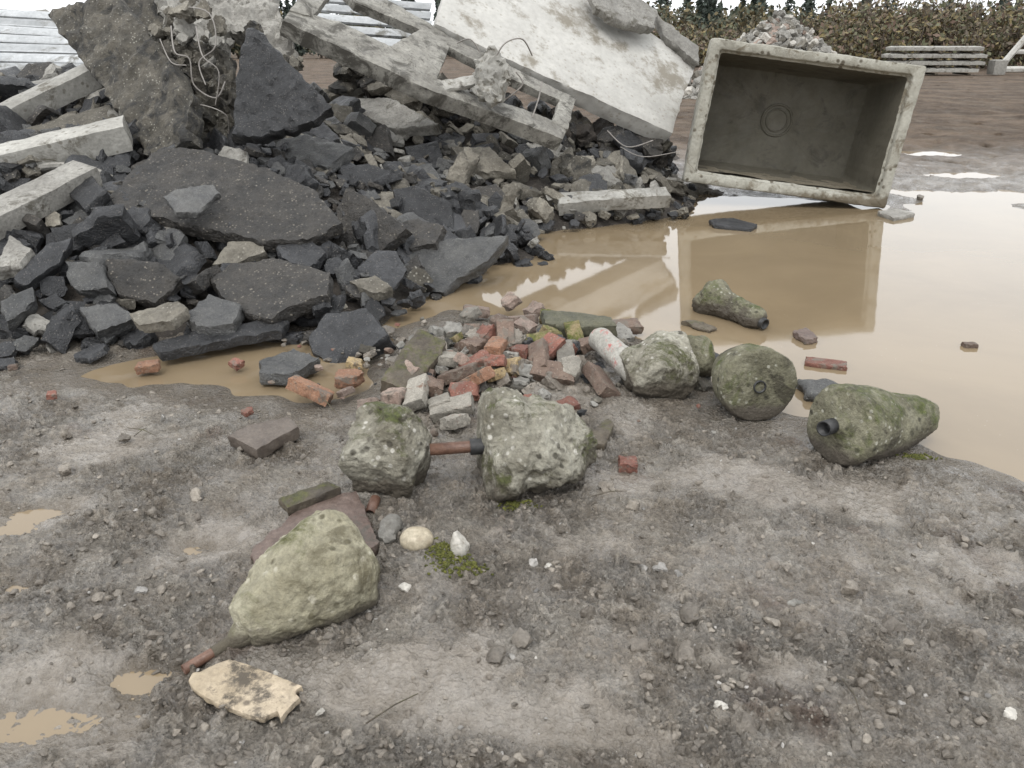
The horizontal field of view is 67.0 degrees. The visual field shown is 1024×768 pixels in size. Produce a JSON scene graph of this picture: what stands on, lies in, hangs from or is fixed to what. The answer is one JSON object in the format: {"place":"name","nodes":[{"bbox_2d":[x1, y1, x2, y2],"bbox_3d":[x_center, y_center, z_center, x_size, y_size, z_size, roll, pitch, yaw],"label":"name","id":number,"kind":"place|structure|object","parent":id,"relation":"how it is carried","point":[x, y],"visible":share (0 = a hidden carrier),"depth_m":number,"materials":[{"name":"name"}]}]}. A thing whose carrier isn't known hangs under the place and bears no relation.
{"place":"outdoors","nodes":[
{"label":"outdoors","id":0,"kind":"place"},
{"bbox_2d":[42,162,100,174],"bbox_3d":[-3.214,-1.538,5.712,0.680,0.212,0.155,0,24,0],"label":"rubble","id":1,"kind":"object","parent":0,"point":[50,166],"visible":0.14,"depth_m":5.61,"materials":[{"name":"concrete"}]},
{"bbox_2d":[0,0,1016,46],"label":"sky","id":2,"kind":"structure","parent":0,"point":[694,6],"materials":[{"name":"white"}]},
{"bbox_2d":[0,49,1023,767],"bbox_3d":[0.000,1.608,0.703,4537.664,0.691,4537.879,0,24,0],"label":"muddy ground","id":3,"kind":"structure","parent":0,"point":[974,121],"depth_m":2.46,"materials":[{"name":"grey soil"}]},
{"bbox_2d":[7,363,18,370],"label":"broken brick","id":4,"kind":"object","parent":3,"relation":"on","point":[12,367],"visible":1,"depth_m":4.05,"materials":[{"name":"brick"}]},
{"bbox_2d":[47,389,64,400],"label":"broken brick","id":5,"kind":"object","parent":3,"relation":"on","point":[55,394],"visible":1,"depth_m":3.73,"materials":[{"name":"brick"}]},
{"bbox_2d":[41,304,76,352],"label":"broken asphalt slab","id":6,"kind":"object","parent":3,"relation":"on","point":[58,335],"depth_m":4.33,"materials":[{"name":"asphalt"}]},
{"bbox_2d":[133,357,159,373],"bbox_3d":[-1.934,-0.097,4.094,0.129,0.080,0.090,-6,24,-13],"label":"broken brick","id":7,"kind":"object","parent":3,"relation":"on","point":[147,365],"visible":1,"depth_m":4.07,"materials":[{"name":"brick"}]},
{"bbox_2d":[0,0,431,77],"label":"steel channel stack","id":8,"kind":"object","parent":3,"relation":"on","point":[28,38],"visible":0.38,"depth_m":8.92,"materials":[{"name":"grey metal"}]},
{"bbox_2d":[152,322,287,359],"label":"broken asphalt slab","id":9,"kind":"object","parent":3,"relation":"on","point":[177,346],"depth_m":4.33,"materials":[{"name":"grey asphalt"}]},
{"bbox_2d":[187,295,241,340],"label":"broken asphalt slab","id":10,"kind":"object","parent":9,"relation":"on","point":[213,317],"depth_m":4.32,"materials":[{"name":"grey asphalt"}]},
{"bbox_2d":[228,355,249,370],"bbox_3d":[-1.459,-0.115,4.141,0.070,0.063,0.101,17,29,34],"label":"broken brick","id":11,"kind":"object","parent":3,"relation":"on","point":[238,363],"visible":1,"depth_m":4.12,"materials":[{"name":"brick"}]},
{"bbox_2d":[188,659,302,722],"bbox_3d":[-0.697,0.796,2.011,0.303,0.040,0.137,9,25,19],"label":"stone slab","id":12,"kind":"object","parent":3,"relation":"on","point":[248,692],"visible":1,"depth_m":2.00,"materials":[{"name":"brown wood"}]},
{"bbox_2d":[239,406,255,415],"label":"broken brick","id":13,"kind":"object","parent":3,"relation":"on","point":[246,411],"visible":1,"depth_m":3.55,"materials":[{"name":"brick"}]},
{"bbox_2d":[228,417,299,458],"bbox_3d":[-1.060,0.224,3.349,0.203,0.079,0.259,17,29,34],"label":"paving stone","id":14,"kind":"object","parent":3,"relation":"on","point":[262,440],"visible":0.98,"depth_m":3.30,"materials":[{"name":"grey stone"}]},
{"bbox_2d":[181,509,379,674],"bbox_3d":[-0.666,0.592,2.232,0.351,0.329,0.586,19,30,36],"label":"concrete pole footing","id":15,"kind":"object","parent":3,"relation":"on","point":[318,569],"visible":1,"depth_m":2.19,"materials":[{"name":"concrete"}]},
{"bbox_2d":[250,492,379,562],"bbox_3d":[-0.682,0.522,2.639,0.419,0.073,0.433,-11,26,-23],"label":"flat stone slab","id":16,"kind":"object","parent":3,"relation":"on","point":[351,507],"depth_m":2.69,"materials":[{"name":"stone"}]},
{"bbox_2d":[279,482,340,515],"bbox_3d":[-0.725,0.408,2.790,0.210,0.054,0.073,-16,28,-32],"label":"mossy timber block","id":17,"kind":"object","parent":16,"relation":"on","point":[291,504],"depth_m":2.77,"materials":[{"name":"green wood"}]},
{"bbox_2d":[314,365,322,370],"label":"broken brick","id":18,"kind":"object","parent":3,"relation":"on","point":[318,367],"visible":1,"depth_m":4.03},
{"bbox_2d":[336,385,354,397],"bbox_3d":[-0.815,0.036,3.780,0.058,0.042,0.087,18,29,35],"label":"broken brick","id":19,"kind":"object","parent":3,"relation":"on","point":[346,391],"visible":0.98,"depth_m":3.76,"materials":[{"name":"brick"}]},
{"bbox_2d":[0,62,723,372],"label":"asphalt rubble pile","id":20,"kind":"object","parent":3,"relation":"on","point":[534,181],"visible":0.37,"depth_m":6.13,"materials":[{"name":"grey asphalt"}]},
{"bbox_2d":[0,237,34,279],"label":"broken concrete slab","id":21,"kind":"object","parent":20,"relation":"on","point":[16,255],"depth_m":4.59,"materials":[{"name":"grey concrete"}]},
{"bbox_2d":[0,287,39,327],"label":"broken asphalt slab","id":22,"kind":"object","parent":20,"relation":"on","point":[18,308],"depth_m":4.37,"materials":[{"name":"grey asphalt"}]},
{"bbox_2d":[32,9,49,12],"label":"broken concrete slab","id":23,"kind":"structure","parent":20,"relation":"on","point":[44,10],"depth_m":9.99,"materials":[{"name":"concrete"}]},
{"bbox_2d":[13,239,71,290],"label":"broken asphalt slab","id":24,"kind":"object","parent":20,"relation":"on","point":[39,269],"depth_m":4.62,"materials":[{"name":"grey asphalt"}]},
{"bbox_2d":[0,63,98,123],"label":"concrete beam","id":25,"kind":"structure","parent":20,"relation":"on","point":[69,86],"depth_m":6.56,"materials":[{"name":"grey concrete"}]},
{"bbox_2d":[0,161,104,229],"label":"concrete beam","id":26,"kind":"structure","parent":20,"relation":"on","point":[31,202],"depth_m":5.04,"materials":[{"name":"grey concrete"}]},
{"bbox_2d":[0,116,132,171],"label":"concrete beam","id":27,"kind":"structure","parent":20,"relation":"on","point":[108,137],"depth_m":5.65,"materials":[{"name":"grey concrete"}]},
{"bbox_2d":[33,104,114,130],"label":"broken concrete slab","id":28,"kind":"object","parent":20,"relation":"on","point":[91,115],"depth_m":6.40,"materials":[{"name":"concrete"}]},
{"bbox_2d":[66,261,116,300],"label":"broken asphalt slab","id":29,"kind":"object","parent":20,"relation":"on","point":[89,280],"depth_m":4.54,"materials":[{"name":"grey asphalt"}]},
{"bbox_2d":[74,179,109,211],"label":"broken asphalt slab","id":30,"kind":"object","parent":20,"relation":"on","point":[93,191],"depth_m":5.18,"materials":[{"name":"asphalt"}]},
{"bbox_2d":[80,300,137,341],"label":"broken asphalt slab","id":31,"kind":"object","parent":20,"relation":"on","point":[109,321],"depth_m":4.36,"materials":[{"name":"grey asphalt"}]},
{"bbox_2d":[47,0,205,150],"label":"broken concrete slab","id":32,"kind":"structure","parent":20,"relation":"on","point":[125,58],"depth_m":6.09,"materials":[{"name":"grey concrete"}]},
{"bbox_2d":[106,258,184,309],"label":"broken asphalt slab","id":33,"kind":"object","parent":20,"relation":"on","point":[148,284],"depth_m":4.53,"materials":[{"name":"grey asphalt"}]},
{"bbox_2d":[123,0,176,51],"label":"broken concrete slab","id":34,"kind":"object","parent":20,"relation":"on","point":[145,12],"depth_m":6.97,"materials":[{"name":"concrete"}]},
{"bbox_2d":[130,301,191,335],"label":"broken concrete slab","id":35,"kind":"object","parent":20,"relation":"on","point":[163,318],"depth_m":4.17,"materials":[{"name":"beige concrete"}]},
{"bbox_2d":[163,185,218,218],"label":"broken asphalt slab","id":36,"kind":"object","parent":20,"relation":"on","point":[190,202],"depth_m":5.03,"materials":[{"name":"grey asphalt"}]},
{"bbox_2d":[176,39,236,145],"bbox_3d":[-2.533,-2.351,6.437,0.594,1.009,0.734,0,24,0],"label":"broken concrete slab","id":37,"kind":"object","parent":20,"relation":"on","point":[221,60],"depth_m":6.31,"materials":[{"name":"grey concrete"}]},
{"bbox_2d":[109,147,342,251],"bbox_3d":[-1.911,-1.291,5.353,1.610,0.570,0.800,5,24,10],"label":"broken asphalt slab","id":38,"kind":"object","parent":20,"relation":"on","point":[266,209],"depth_m":5.26,"materials":[{"name":"grey asphalt"}]},
{"bbox_2d":[149,0,303,70],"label":"crumbled concrete","id":39,"kind":"object","parent":20,"relation":"on","point":[181,18],"visible":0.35,"depth_m":6.22,"materials":[{"name":"grey concrete"}]},
{"bbox_2d":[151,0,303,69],"bbox_3d":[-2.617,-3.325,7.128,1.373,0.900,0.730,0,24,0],"label":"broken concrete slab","id":40,"kind":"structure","parent":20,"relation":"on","point":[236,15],"depth_m":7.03,"materials":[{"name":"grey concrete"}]},
{"bbox_2d":[213,241,266,264],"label":"broken concrete slab","id":41,"kind":"object","parent":20,"relation":"on","point":[238,252],"depth_m":5.01,"materials":[{"name":"beige concrete"}]},
{"bbox_2d":[212,258,333,332],"bbox_3d":[-1.459,-0.552,4.645,0.918,0.255,0.562,16,28,32],"label":"broken asphalt slab","id":42,"kind":"object","parent":20,"relation":"on","point":[271,295],"depth_m":4.54,"materials":[{"name":"grey asphalt"}]},
{"bbox_2d":[232,30,331,143],"bbox_3d":[-1.749,-2.264,5.907,0.729,0.804,0.570,0,24,0],"label":"broken asphalt slab","id":43,"kind":"object","parent":20,"relation":"on","point":[278,98],"depth_m":5.86,"materials":[{"name":"grey asphalt"}]},
{"bbox_2d":[277,244,328,268],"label":"broken asphalt slab","id":44,"kind":"object","parent":20,"relation":"on","point":[314,256],"depth_m":5.04,"materials":[{"name":"grey asphalt"}]},
{"bbox_2d":[281,134,353,168],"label":"broken asphalt slab","id":45,"kind":"object","parent":20,"relation":"on","point":[329,154],"depth_m":6.48,"materials":[{"name":"grey asphalt"}]},
{"bbox_2d":[314,121,340,142],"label":"broken asphalt slab","id":46,"kind":"object","parent":20,"relation":"on","point":[323,130],"depth_m":7.02,"materials":[{"name":"asphalt"}]},
{"bbox_2d":[308,307,386,363],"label":"broken asphalt slab","id":47,"kind":"object","parent":20,"relation":"on","point":[334,335],"depth_m":4.35,"materials":[{"name":"grey asphalt"}]},
{"bbox_2d":[339,164,391,193],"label":"broken asphalt slab","id":48,"kind":"object","parent":20,"relation":"on","point":[366,174],"depth_m":6.34,"materials":[{"name":"asphalt"}]},
{"bbox_2d":[349,275,393,300],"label":"broken concrete slab","id":49,"kind":"object","parent":20,"relation":"on","point":[375,287],"depth_m":4.84,"materials":[{"name":"concrete"}]},
{"bbox_2d":[336,188,413,260],"bbox_3d":[-1.029,-1.125,5.547,0.725,0.460,0.330,21,31,39],"label":"broken asphalt slab","id":50,"kind":"object","parent":20,"relation":"on","point":[355,211],"depth_m":5.51,"materials":[{"name":"grey asphalt"}]},
{"bbox_2d":[365,124,393,157],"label":"broken asphalt slab","id":51,"kind":"object","parent":20,"relation":"on","point":[379,136],"depth_m":7.50,"materials":[{"name":"asphalt"}]},
{"bbox_2d":[355,98,438,135],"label":"broken concrete slab","id":52,"kind":"object","parent":20,"relation":"on","point":[378,110],"depth_m":8.15,"materials":[{"name":"grey concrete"}]},
{"bbox_2d":[159,7,678,156],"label":"rebar wires","id":53,"kind":"object","parent":20,"relation":"on","point":[217,95],"visible":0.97,"depth_m":6.01,"materials":[{"name":"grey metal"}]},
{"bbox_2d":[403,163,438,177],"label":"broken asphalt slab","id":54,"kind":"object","parent":20,"relation":"on","point":[428,167],"depth_m":6.87,"materials":[{"name":"asphalt"}]},
{"bbox_2d":[405,141,441,161],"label":"broken asphalt slab","id":55,"kind":"object","parent":20,"relation":"on","point":[431,149],"depth_m":7.59,"materials":[{"name":"asphalt"}]},
{"bbox_2d":[402,220,445,246],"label":"broken asphalt slab","id":56,"kind":"object","parent":20,"relation":"on","point":[424,232],"depth_m":5.73,"materials":[{"name":"asphalt"}]},
{"bbox_2d":[394,186,455,230],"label":"broken asphalt slab","id":57,"kind":"object","parent":20,"relation":"on","point":[424,204],"depth_m":6.18,"materials":[{"name":"grey asphalt"}]},
{"bbox_2d":[280,0,575,150],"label":"concrete frame panel","id":58,"kind":"object","parent":20,"relation":"on","point":[411,65],"visible":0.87,"depth_m":7.16,"materials":[{"name":"grey concrete"}]},
{"bbox_2d":[395,236,508,299],"bbox_3d":[-0.462,-0.825,5.489,0.881,0.382,0.550,0,24,0],"label":"broken asphalt slab","id":59,"kind":"object","parent":20,"relation":"on","point":[450,268],"depth_m":5.48,"materials":[{"name":"grey asphalt"}]},
{"bbox_2d":[440,44,512,108],"bbox_3d":[-0.369,-2.806,7.057,0.755,0.549,0.339,0,24,0],"label":"broken concrete lump","id":60,"kind":"object","parent":20,"relation":"on","point":[489,79],"visible":0.96,"depth_m":6.99,"materials":[{"name":"grey concrete"}]},
{"bbox_2d":[450,146,508,177],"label":"broken concrete slab","id":61,"kind":"object","parent":20,"relation":"on","point":[493,163],"depth_m":7.62,"materials":[{"name":"beige concrete"}]},
{"bbox_2d":[468,184,512,203],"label":"broken asphalt slab","id":62,"kind":"object","parent":20,"relation":"on","point":[496,190],"depth_m":7.09,"materials":[{"name":"asphalt"}]},
{"bbox_2d":[328,63,676,194],"bbox_3d":[-0.037,-2.876,8.761,3.941,1.682,0.949,0,24,0],"label":"dark rubble","id":63,"kind":"object","parent":20,"relation":"on","point":[353,85],"visible":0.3,"depth_m":8.47,"materials":[{"name":"concrete"}]},
{"bbox_2d":[433,0,694,143],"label":"concrete wall panel","id":64,"kind":"structure","parent":63,"relation":"on","point":[586,58],"depth_m":8.50,"materials":[{"name":"white concrete"}]},
{"bbox_2d":[587,0,657,35],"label":"broken concrete lump","id":65,"kind":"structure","parent":64,"relation":"on","point":[636,16],"depth_m":8.83,"materials":[{"name":"grey concrete"}]},
{"bbox_2d":[655,14,698,69],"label":"broken concrete slab","id":66,"kind":"object","parent":64,"relation":"on","point":[684,48],"depth_m":9.32,"materials":[{"name":"grey concrete"}]},
{"bbox_2d":[556,187,670,215],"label":"concrete lintel","id":67,"kind":"structure","parent":20,"relation":"on","point":[623,199],"depth_m":7.40,"materials":[{"name":"grey concrete"}]},
{"bbox_2d":[338,401,431,513],"bbox_3d":[-0.485,0.258,2.951,0.356,0.364,0.399,0,24,0],"label":"concrete pole footing","id":68,"kind":"object","parent":3,"relation":"on","point":[385,449],"visible":0.97,"depth_m":2.86,"materials":[{"name":"concrete"}]},
{"bbox_2d":[375,515,403,540],"bbox_3d":[-0.426,0.505,2.686,0.097,0.099,0.104,0,24,0],"label":"rough grey stone","id":69,"kind":"object","parent":3,"relation":"on","point":[392,528],"visible":0.94,"depth_m":2.65,"materials":[{"name":"stone"}]},
{"bbox_2d":[400,527,433,550],"bbox_3d":[-0.324,0.530,2.634,0.118,0.082,0.096,0,24,0],"label":"round cobble","id":70,"kind":"object","parent":3,"relation":"on","point":[415,538],"visible":0.94,"depth_m":2.60,"materials":[{"name":"stone"}]},
{"bbox_2d":[451,531,468,556],"bbox_3d":[-0.174,0.547,2.596,0.062,0.128,0.084,0,24,0],"label":"pale stone","id":71,"kind":"object","parent":3,"relation":"on","point":[460,542],"visible":0.86,"depth_m":2.56,"materials":[{"name":"stone"}]},
{"bbox_2d":[215,291,715,434],"bbox_3d":[-0.078,-0.223,4.181,2.630,0.306,2.188,0,24,0],"label":"brick pile","id":72,"kind":"object","parent":3,"relation":"on","point":[472,363],"visible":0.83,"depth_m":3.86,"materials":[{"name":"brick"}]},
{"bbox_2d":[380,330,445,392],"bbox_3d":[-0.483,-0.093,3.869,0.205,0.233,0.428,9,25,20],"label":"mossy timber block","id":73,"kind":"object","parent":72,"relation":"on","point":[419,356],"depth_m":3.85,"materials":[{"name":"wood"}]},
{"bbox_2d":[540,310,615,336],"bbox_3d":[0.376,-0.343,4.430,0.430,0.114,0.212,0,24,0],"label":"mossy timber block","id":74,"kind":"object","parent":72,"relation":"on","point":[568,321],"depth_m":4.39,"materials":[{"name":"wood"}]},
{"bbox_2d":[127,397,861,723],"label":"twigs","id":75,"kind":"object","parent":3,"relation":"on","point":[370,720],"visible":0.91,"depth_m":2.00,"materials":[{"name":"brown wood"}]},
{"bbox_2d":[0,149,1023,745],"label":"muddy puddle","id":76,"kind":"object","parent":3,"relation":"on","point":[870,297],"depth_m":5.35,"materials":[{"name":"liquid"}]},
{"bbox_2d":[256,351,318,384],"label":"broken asphalt slab","id":77,"kind":"object","parent":76,"relation":"on","point":[291,368],"depth_m":4.00,"materials":[{"name":"grey asphalt"}]},
{"bbox_2d":[345,356,362,370],"bbox_3d":[-0.838,-0.107,4.111,0.092,0.073,0.088,-2,24,-4],"label":"broken brick","id":78,"kind":"object","parent":76,"relation":"on","point":[352,363],"visible":0.94,"depth_m":4.08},
{"bbox_2d":[681,320,716,332],"bbox_3d":[1.160,-0.363,4.789,0.095,0.041,0.216,-18,29,-35],"label":"timber offcut","id":79,"kind":"object","parent":76,"relation":"on","point":[703,327],"visible":1,"depth_m":4.76,"materials":[{"name":"brown wood"}]},
{"bbox_2d":[692,279,768,329],"bbox_3d":[1.384,-0.512,4.894,0.275,0.220,0.534,-9,25,-21],"label":"concrete pole footing","id":80,"kind":"object","parent":76,"relation":"on","point":[719,298],"visible":1,"depth_m":4.90,"materials":[{"name":"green concrete"}]},
{"bbox_2d":[707,218,757,231],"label":"broken asphalt slab","id":81,"kind":"object","parent":76,"relation":"on","point":[732,224],"depth_m":7.38,"materials":[{"name":"asphalt"}]},
{"bbox_2d":[792,328,816,344],"bbox_3d":[1.750,-0.284,4.596,0.123,0.051,0.198,-3,24,-7],"label":"brick","id":82,"kind":"object","parent":76,"relation":"on","point":[806,336],"visible":1,"depth_m":4.57,"materials":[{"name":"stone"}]},
{"bbox_2d":[798,378,836,401],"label":"broken asphalt slab","id":83,"kind":"object","parent":76,"relation":"on","point":[810,389],"depth_m":3.85,"materials":[{"name":"asphalt"}]},
{"bbox_2d":[805,356,846,370],"bbox_3d":[1.715,-0.097,4.231,0.217,0.065,0.110,8,25,19],"label":"brick","id":84,"kind":"object","parent":76,"relation":"on","point":[833,364],"visible":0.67,"depth_m":4.20,"materials":[{"name":"brick"}]},
{"bbox_2d":[961,342,977,347],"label":"broken brick","id":85,"kind":"object","parent":76,"relation":"on","point":[969,344],"visible":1,"depth_m":4.47,"materials":[{"name":"brick"}]},
{"bbox_2d":[0,319,1023,767],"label":"gravel and mud clods","id":86,"kind":"structure","parent":3,"relation":"on","point":[492,735],"depth_m":2.17,"materials":[{"name":"gravel"}]},
{"bbox_2d":[430,387,597,502],"bbox_3d":[0.009,0.214,2.978,0.643,0.424,0.464,0,24,0],"label":"concrete pole footing","id":87,"kind":"object","parent":3,"relation":"on","point":[519,445],"visible":0.98,"depth_m":2.84,"materials":[{"name":"grey concrete"}]},
{"bbox_2d":[39,415,1017,734],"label":"loose stones","id":88,"kind":"object","parent":3,"relation":"on","point":[685,649],"visible":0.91,"depth_m":2.25,"materials":[{"name":"grey stone"}]},
{"bbox_2d":[557,399,579,410],"bbox_3d":[0.248,0.109,3.630,0.136,0.058,0.094,-11,26,-23],"label":"broken brick","id":89,"kind":"object","parent":3,"relation":"on","point":[575,404],"visible":0.33,"depth_m":3.62,"materials":[{"name":"brick"}]},
{"bbox_2d":[177,0,1023,59],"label":"distant tree line","id":90,"kind":"object","parent":3,"relation":"on","point":[755,11],"visible":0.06,"depth_m":101.07,"materials":[{"name":"green plant"}]},
{"bbox_2d":[592,419,614,450],"bbox_3d":[0.345,0.217,3.391,0.183,0.067,0.220,8,25,18],"label":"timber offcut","id":91,"kind":"object","parent":3,"relation":"on","point":[603,432],"visible":0.55,"depth_m":3.34,"materials":[{"name":"brown wood"}]},
{"bbox_2d":[612,318,642,336],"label":"broken brick","id":92,"kind":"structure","parent":3,"relation":"on","point":[629,326],"depth_m":4.62,"materials":[{"name":"brown brick"}]},
{"bbox_2d":[617,456,637,472],"bbox_3d":[0.467,0.326,3.134,0.088,0.055,0.079,0,24,0],"label":"broken brick","id":93,"kind":"object","parent":3,"relation":"on","point":[626,464],"visible":1,"depth_m":3.11,"materials":[{"name":"brick"}]},
{"bbox_2d":[619,331,715,398],"bbox_3d":[0.783,-0.118,3.867,0.507,0.321,0.448,0,24,0],"label":"concrete pole footing","id":94,"kind":"object","parent":3,"relation":"on","point":[671,364],"visible":0.91,"depth_m":3.71,"materials":[{"name":"grey concrete"}]},
{"bbox_2d":[424,452,941,577],"bbox_3d":[0.709,0.389,2.994,2.252,0.084,0.392,-10,26,-22],"label":"moss patch","id":95,"kind":"object","parent":3,"relation":"on","point":[448,555],"visible":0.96,"depth_m":2.56,"materials":[{"name":"green plant"}]},
{"bbox_2d":[711,343,797,420],"bbox_3d":[1.123,-0.048,3.659,0.370,0.359,0.371,0,24,0],"label":"concrete pole footing","id":96,"kind":"object","parent":3,"relation":"on","point":[752,382],"visible":1,"depth_m":3.51,"materials":[{"name":"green concrete"}]},
{"bbox_2d":[682,9,837,99],"bbox_3d":[8.498,-10.455,24.896,7.200,2.902,8.400,0,24,0],"label":"concrete rubble heap","id":97,"kind":"object","parent":3,"relation":"on","point":[781,28],"visible":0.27,"depth_m":23.88,"materials":[{"name":"concrete"}]},
{"bbox_2d":[589,172,933,389],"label":"broken asphalt lumps","id":98,"kind":"object","parent":3,"relation":"on","point":[705,382],"visible":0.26,"depth_m":3.93,"materials":[{"name":"asphalt"}]},
{"bbox_2d":[683,38,925,207],"bbox_3d":[3.033,-2.864,8.508,2.182,1.433,1.061,8,21,1],"label":"concrete utility vault","id":99,"kind":"object","parent":3,"relation":"on","point":[824,126],"visible":1,"depth_m":8.69,"materials":[{"name":"grey concrete"}]},
{"bbox_2d":[651,0,1023,70],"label":"bramble hedge","id":100,"kind":"object","parent":3,"relation":"on","point":[984,30],"visible":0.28,"depth_m":54.58,"materials":[{"name":"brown plant"}]},
{"bbox_2d":[807,383,939,466],"bbox_3d":[1.553,0.131,3.286,0.681,0.329,0.330,-13,27,-26],"label":"concrete pole footing","id":101,"kind":"object","parent":3,"relation":"on","point":[850,425],"visible":1,"depth_m":3.15,"materials":[{"name":"green concrete"}]},
{"bbox_2d":[877,208,914,221],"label":"broken concrete slab","id":102,"kind":"object","parent":3,"relation":"on","point":[896,214],"depth_m":7.84,"materials":[{"name":"concrete"}]},
{"bbox_2d":[880,46,989,74],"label":"stacked concrete planks","id":103,"kind":"object","parent":3,"relation":"on","point":[933,52],"visible":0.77,"depth_m":44.14,"materials":[{"name":"grey concrete"}]},
{"bbox_2d":[987,59,1007,74],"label":"concrete block","id":104,"kind":"object","parent":3,"relation":"on","point":[997,67],"depth_m":44.22,"materials":[{"name":"concrete"}]},
{"bbox_2d":[1004,35,1023,72],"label":"concrete frame","id":105,"kind":"object","parent":3,"relation":"on","point":[1014,50],"visible":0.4,"depth_m":45.12,"materials":[{"name":"concrete"}]},
{"bbox_2d":[588,328,627,380],"bbox_3d":[0.542,-0.135,3.918,0.145,0.202,0.437,-13,27,-28],"label":"concrete post","id":106,"kind":"object","parent":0,"point":[607,345],"visible":0.64,"depth_m":3.92,"materials":[{"name":"grey concrete"}]}
]}

